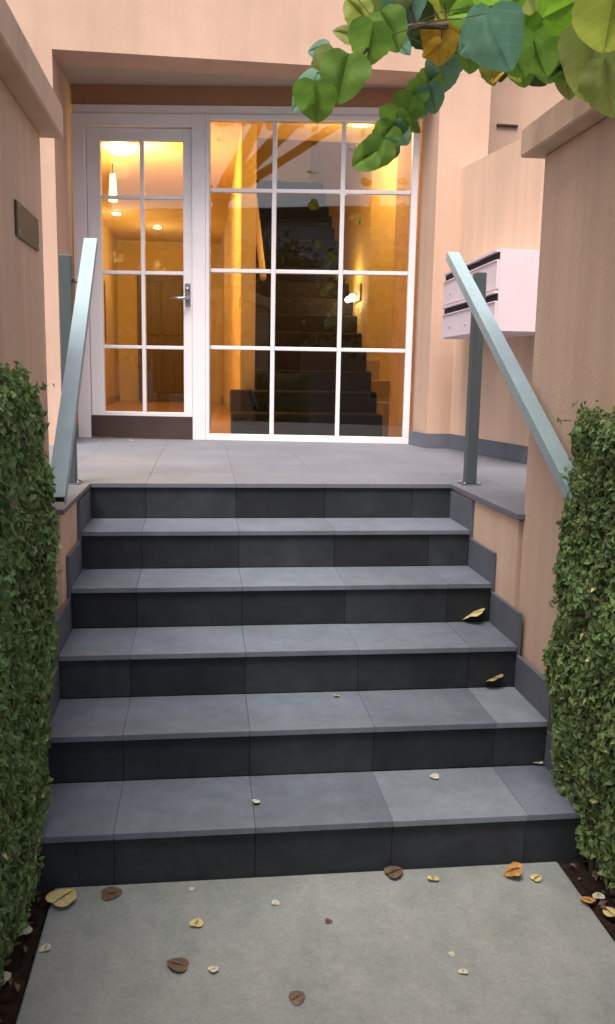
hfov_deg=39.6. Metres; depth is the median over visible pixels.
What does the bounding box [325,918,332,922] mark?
fallen leaf
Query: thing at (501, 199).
side wall
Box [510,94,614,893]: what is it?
garden wall
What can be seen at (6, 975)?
fallen leaf
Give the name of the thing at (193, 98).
apartment building
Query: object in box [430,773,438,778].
fallen leaf
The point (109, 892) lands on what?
fallen leaf
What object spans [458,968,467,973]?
fallen leaf
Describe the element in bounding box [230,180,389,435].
indoor staircase
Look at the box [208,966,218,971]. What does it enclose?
fallen leaf
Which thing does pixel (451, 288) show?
mailbox door
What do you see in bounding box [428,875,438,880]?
fallen leaf
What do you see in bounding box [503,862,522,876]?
fallen leaf
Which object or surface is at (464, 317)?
mailbox door
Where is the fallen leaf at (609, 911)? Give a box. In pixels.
[603,906,614,916]
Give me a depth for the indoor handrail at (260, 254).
8.06 m
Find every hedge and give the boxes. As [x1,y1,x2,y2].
[0,361,62,989]
[542,400,614,895]
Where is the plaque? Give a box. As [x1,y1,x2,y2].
[14,199,38,250]
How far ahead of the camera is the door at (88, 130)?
6.28 m
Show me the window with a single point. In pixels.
(210, 118)
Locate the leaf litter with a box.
[0,860,614,1021]
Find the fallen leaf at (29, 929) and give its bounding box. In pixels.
[15,925,32,935]
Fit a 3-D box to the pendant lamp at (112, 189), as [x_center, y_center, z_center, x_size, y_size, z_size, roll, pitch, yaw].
[-2.039,-3.448,8.955,0.089,0.370,0.089,0,9,-7]
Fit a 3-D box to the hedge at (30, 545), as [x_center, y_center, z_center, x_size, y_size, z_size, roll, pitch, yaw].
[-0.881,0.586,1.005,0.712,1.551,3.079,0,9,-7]
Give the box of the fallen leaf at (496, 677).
[487,674,502,680]
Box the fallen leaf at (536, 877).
[530,874,541,881]
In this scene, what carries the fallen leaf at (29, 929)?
on the planting bed at (18, 966)
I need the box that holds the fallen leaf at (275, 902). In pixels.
[272,900,279,904]
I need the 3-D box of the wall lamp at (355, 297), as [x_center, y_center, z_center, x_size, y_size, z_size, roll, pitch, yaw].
[0.439,-2.127,8.332,0.114,0.166,0.360,0,9,-7]
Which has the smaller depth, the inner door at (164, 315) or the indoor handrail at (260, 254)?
the indoor handrail at (260, 254)
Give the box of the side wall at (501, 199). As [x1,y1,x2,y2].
[448,139,544,463]
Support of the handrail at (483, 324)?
on the landing
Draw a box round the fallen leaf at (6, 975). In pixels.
[0,971,10,986]
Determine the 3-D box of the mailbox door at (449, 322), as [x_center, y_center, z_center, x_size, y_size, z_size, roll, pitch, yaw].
[0.917,-1.200,5.507,0.018,0.142,0.381,0,9,-5]
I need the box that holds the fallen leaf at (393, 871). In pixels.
[384,866,402,877]
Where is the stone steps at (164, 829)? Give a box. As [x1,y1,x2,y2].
[35,487,588,892]
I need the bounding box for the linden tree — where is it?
[292,0,614,171]
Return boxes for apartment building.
[6,0,563,447]
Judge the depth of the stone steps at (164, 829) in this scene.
3.08 m
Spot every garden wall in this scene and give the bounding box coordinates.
[0,0,62,783]
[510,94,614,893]
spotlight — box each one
[111,211,121,214]
[152,225,162,228]
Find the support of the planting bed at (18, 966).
on the soil ground
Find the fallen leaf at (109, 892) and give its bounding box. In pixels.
[101,886,121,900]
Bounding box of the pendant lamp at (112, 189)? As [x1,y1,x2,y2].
[109,164,116,201]
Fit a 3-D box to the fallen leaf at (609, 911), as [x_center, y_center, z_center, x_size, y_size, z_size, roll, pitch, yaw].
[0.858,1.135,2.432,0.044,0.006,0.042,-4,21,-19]
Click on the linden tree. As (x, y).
(567, 47)
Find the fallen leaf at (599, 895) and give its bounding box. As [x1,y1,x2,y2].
[592,892,604,898]
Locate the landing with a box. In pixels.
[49,437,526,698]
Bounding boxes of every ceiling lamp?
[103,142,138,155]
[349,124,372,126]
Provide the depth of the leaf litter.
2.45 m
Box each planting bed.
[0,888,52,1023]
[558,857,614,940]
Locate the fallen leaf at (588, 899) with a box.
[580,897,595,902]
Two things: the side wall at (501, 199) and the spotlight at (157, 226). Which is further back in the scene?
the spotlight at (157, 226)
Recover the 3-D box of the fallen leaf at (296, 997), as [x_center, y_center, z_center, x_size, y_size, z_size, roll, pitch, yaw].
[-0.027,1.177,2.072,0.038,0.010,0.038,2,9,7]
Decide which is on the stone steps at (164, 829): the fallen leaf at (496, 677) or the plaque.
the fallen leaf at (496, 677)
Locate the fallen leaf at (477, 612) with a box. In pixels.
[463,608,484,619]
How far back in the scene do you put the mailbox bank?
4.56 m
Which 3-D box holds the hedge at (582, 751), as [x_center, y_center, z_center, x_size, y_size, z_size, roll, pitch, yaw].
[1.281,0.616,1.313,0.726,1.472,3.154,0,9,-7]
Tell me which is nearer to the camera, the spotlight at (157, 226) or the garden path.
the garden path
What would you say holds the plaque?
attached to the garden wall at (31, 111)
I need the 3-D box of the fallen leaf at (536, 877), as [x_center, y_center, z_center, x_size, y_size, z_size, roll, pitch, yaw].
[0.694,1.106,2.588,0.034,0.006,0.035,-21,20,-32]
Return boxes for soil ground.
[13,688,614,1023]
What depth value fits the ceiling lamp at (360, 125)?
7.00 m
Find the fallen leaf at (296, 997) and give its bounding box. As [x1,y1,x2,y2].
[289,991,304,1004]
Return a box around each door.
[71,112,205,439]
[137,275,183,400]
[442,312,457,337]
[443,279,458,304]
[457,309,470,335]
[458,270,476,300]
[477,261,499,291]
[487,302,497,321]
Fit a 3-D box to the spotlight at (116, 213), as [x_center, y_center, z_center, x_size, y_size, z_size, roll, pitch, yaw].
[-2.600,-4.066,11.643,0.150,0.030,0.150,0,9,-7]
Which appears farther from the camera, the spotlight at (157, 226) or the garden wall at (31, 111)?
the spotlight at (157, 226)
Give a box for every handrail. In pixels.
[51,238,97,504]
[256,194,265,280]
[446,252,577,501]
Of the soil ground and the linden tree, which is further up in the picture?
the linden tree
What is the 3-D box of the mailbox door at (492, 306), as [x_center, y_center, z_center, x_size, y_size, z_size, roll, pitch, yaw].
[0.986,-1.075,4.739,0.013,0.142,0.381,0,9,-5]
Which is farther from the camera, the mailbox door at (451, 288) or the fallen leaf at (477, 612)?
the mailbox door at (451, 288)
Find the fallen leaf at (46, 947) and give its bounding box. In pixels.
[39,943,50,951]
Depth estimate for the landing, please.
4.41 m
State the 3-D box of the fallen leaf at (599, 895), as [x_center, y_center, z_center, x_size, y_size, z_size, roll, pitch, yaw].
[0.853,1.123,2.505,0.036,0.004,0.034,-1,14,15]
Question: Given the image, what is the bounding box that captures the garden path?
[16,862,614,1023]
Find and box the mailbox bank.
[441,248,539,339]
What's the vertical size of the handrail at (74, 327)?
1.100 m
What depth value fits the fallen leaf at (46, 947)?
2.23 m
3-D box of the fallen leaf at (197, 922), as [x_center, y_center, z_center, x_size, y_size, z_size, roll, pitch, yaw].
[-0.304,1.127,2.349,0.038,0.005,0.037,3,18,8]
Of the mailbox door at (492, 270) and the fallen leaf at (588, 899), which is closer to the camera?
the fallen leaf at (588, 899)
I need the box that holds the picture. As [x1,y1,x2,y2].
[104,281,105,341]
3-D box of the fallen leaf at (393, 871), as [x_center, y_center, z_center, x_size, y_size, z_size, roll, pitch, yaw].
[0.265,1.092,2.597,0.057,0.010,0.059,-16,17,-27]
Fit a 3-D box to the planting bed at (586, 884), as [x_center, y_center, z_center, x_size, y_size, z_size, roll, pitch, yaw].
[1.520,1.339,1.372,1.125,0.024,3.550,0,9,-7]
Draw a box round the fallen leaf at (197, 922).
[189,918,202,926]
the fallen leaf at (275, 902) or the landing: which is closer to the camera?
the fallen leaf at (275, 902)
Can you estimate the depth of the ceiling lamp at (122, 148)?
7.99 m
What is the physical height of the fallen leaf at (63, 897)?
0.004 m
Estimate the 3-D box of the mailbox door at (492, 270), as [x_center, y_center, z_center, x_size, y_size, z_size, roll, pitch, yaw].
[0.990,-1.284,4.705,0.013,0.142,0.381,0,9,-5]
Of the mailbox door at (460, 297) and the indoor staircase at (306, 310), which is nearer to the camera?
the mailbox door at (460, 297)
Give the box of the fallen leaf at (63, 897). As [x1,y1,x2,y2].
[46,888,75,906]
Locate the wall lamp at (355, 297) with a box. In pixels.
[345,283,361,302]
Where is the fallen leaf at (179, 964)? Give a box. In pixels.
[166,957,188,971]
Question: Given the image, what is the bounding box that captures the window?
[206,114,420,443]

